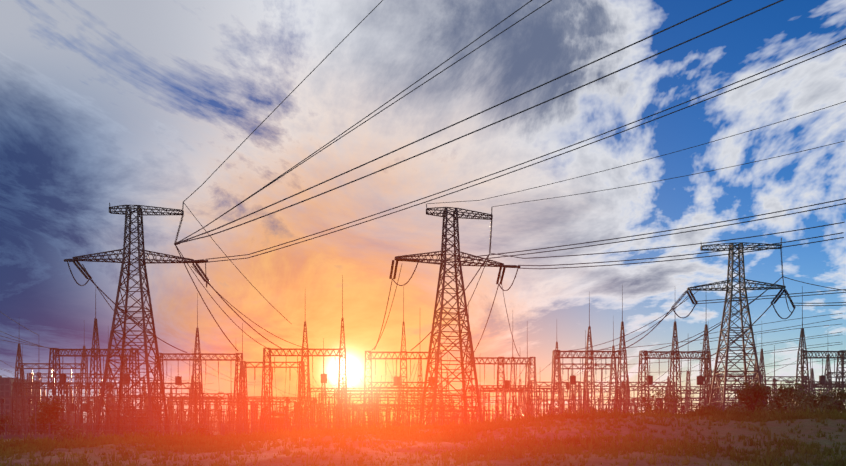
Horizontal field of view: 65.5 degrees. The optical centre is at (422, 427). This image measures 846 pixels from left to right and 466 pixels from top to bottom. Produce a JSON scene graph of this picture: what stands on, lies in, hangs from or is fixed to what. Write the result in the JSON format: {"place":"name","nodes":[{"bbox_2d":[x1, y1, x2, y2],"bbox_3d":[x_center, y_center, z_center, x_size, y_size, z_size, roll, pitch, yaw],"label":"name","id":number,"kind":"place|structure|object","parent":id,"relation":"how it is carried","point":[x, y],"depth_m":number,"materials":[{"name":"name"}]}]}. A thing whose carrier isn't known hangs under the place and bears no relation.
{"place":"outdoors","nodes":[
{"label":"outdoors","id":0,"kind":"place"},
{"bbox_2d":[0,357,802,427],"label":"yard spans","id":1,"kind":"object","parent":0,"point":[352,386],"depth_m":172.51,"materials":[{"name":"grey"}]},
{"bbox_2d":[0,372,836,413],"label":"yard busbars","id":2,"kind":"object","parent":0,"point":[253,397],"depth_m":156.01,"materials":[{"name":"grey metal"}]},
{"bbox_2d":[0,356,840,425],"bbox_3d":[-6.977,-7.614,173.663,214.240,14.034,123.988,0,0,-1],"label":"yard insulators","id":3,"kind":"object","parent":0,"point":[287,410],"depth_m":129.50,"materials":[{"name":"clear glass"}]},
{"bbox_2d":[0,415,845,465],"bbox_3d":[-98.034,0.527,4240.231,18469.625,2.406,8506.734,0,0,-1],"label":"ground","id":4,"kind":"structure","parent":0,"point":[772,426],"depth_m":20.78,"materials":[{"name":"green plant"}]},
{"bbox_2d":[0,414,13,433],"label":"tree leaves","id":5,"kind":"object","parent":4,"relation":"on","point":[4,423],"depth_m":109.12,"materials":[{"name":"green plant"}]},
{"bbox_2d":[0,375,39,428],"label":"building","id":6,"kind":"structure","parent":4,"relation":"on","point":[6,384],"depth_m":305.62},
{"bbox_2d":[29,411,53,434],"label":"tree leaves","id":7,"kind":"object","parent":4,"relation":"on","point":[31,419],"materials":[{"name":"green plant"}]},
{"bbox_2d":[29,396,67,434],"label":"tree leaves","id":8,"kind":"object","parent":4,"relation":"on","point":[51,409],"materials":[{"name":"green plant"}]},
{"bbox_2d":[73,202,193,434],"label":"tower","id":9,"kind":"structure","parent":4,"relation":"on","point":[139,208],"depth_m":100.50,"materials":[{"name":"metal"}]},
{"bbox_2d":[35,400,259,434],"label":"fence","id":10,"kind":"object","parent":4,"relation":"on","point":[164,425],"depth_m":97.92,"materials":[{"name":"grey metal"}]},
{"bbox_2d":[0,423,348,438],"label":"yard fence","id":11,"kind":"object","parent":4,"relation":"on","point":[10,436],"depth_m":95.97,"materials":[{"name":"metal"}]},
{"bbox_2d":[0,275,845,434],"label":"substation","id":12,"kind":"object","parent":4,"relation":"on","point":[648,381],"depth_m":132.08,"materials":[{"name":"grey metal"}]},
{"bbox_2d":[0,404,845,465],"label":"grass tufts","id":13,"kind":"object","parent":4,"relation":"on","point":[227,444],"depth_m":22.47,"materials":[{"name":"green plant"}]},
{"bbox_2d":[395,204,503,425],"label":"tower","id":14,"kind":"structure","parent":4,"relation":"on","point":[445,214],"depth_m":101.51,"materials":[{"name":"metal"}]},
{"bbox_2d":[0,0,845,372],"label":"conductors","id":15,"kind":"object","parent":14,"relation":"hanging from","point":[534,200],"depth_m":73.69,"materials":[{"name":"grey"}]},
{"bbox_2d":[64,215,795,307],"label":"insulator strings","id":16,"kind":"object","parent":14,"relation":"hanging from","point":[390,277],"depth_m":103.17,"materials":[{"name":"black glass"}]},
{"bbox_2d":[636,387,683,414],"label":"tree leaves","id":17,"kind":"object","parent":4,"relation":"on","point":[669,399],"depth_m":33.53,"materials":[{"name":"green plant"}]},
{"bbox_2d":[694,403,720,411],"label":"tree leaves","id":18,"kind":"object","parent":4,"relation":"on","point":[706,407],"depth_m":34.20,"materials":[{"name":"green plant"}]},
{"bbox_2d":[722,406,744,412],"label":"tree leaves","id":19,"kind":"object","parent":4,"relation":"on","point":[731,408],"depth_m":39.49,"materials":[{"name":"green plant"}]},
{"bbox_2d":[687,238,785,411],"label":"tower","id":20,"kind":"structure","parent":4,"relation":"on","point":[731,295],"depth_m":120.88,"materials":[{"name":"grey metal"}]},
{"bbox_2d":[730,382,770,412],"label":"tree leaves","id":21,"kind":"object","parent":4,"relation":"on","point":[748,392],"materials":[{"name":"green plant"}]},
{"bbox_2d":[760,402,780,412],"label":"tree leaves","id":22,"kind":"object","parent":4,"relation":"on","point":[770,407],"depth_m":86.59,"materials":[{"name":"green plant"}]},
{"bbox_2d":[763,383,805,412],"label":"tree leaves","id":23,"kind":"object","parent":4,"relation":"on","point":[783,392],"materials":[{"name":"green plant"}]},
{"bbox_2d":[770,390,814,414],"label":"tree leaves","id":24,"kind":"object","parent":4,"relation":"on","point":[794,395],"depth_m":32.77,"materials":[{"name":"green plant"}]},
{"bbox_2d":[780,394,838,413],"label":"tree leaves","id":25,"kind":"object","parent":4,"relation":"on","point":[801,407],"depth_m":31.38,"materials":[{"name":"green plant"}]},
{"bbox_2d":[795,388,842,411],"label":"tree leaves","id":26,"kind":"object","parent":4,"relation":"on","point":[818,399],"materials":[{"name":"green plant"}]},
{"bbox_2d":[803,388,845,412],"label":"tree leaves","id":27,"kind":"object","parent":4,"relation":"on","point":[842,394],"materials":[{"name":"green plant"}]},
{"bbox_2d":[0,0,845,427],"label":"sky","id":28,"kind":"structure","parent":0,"point":[103,102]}
]}

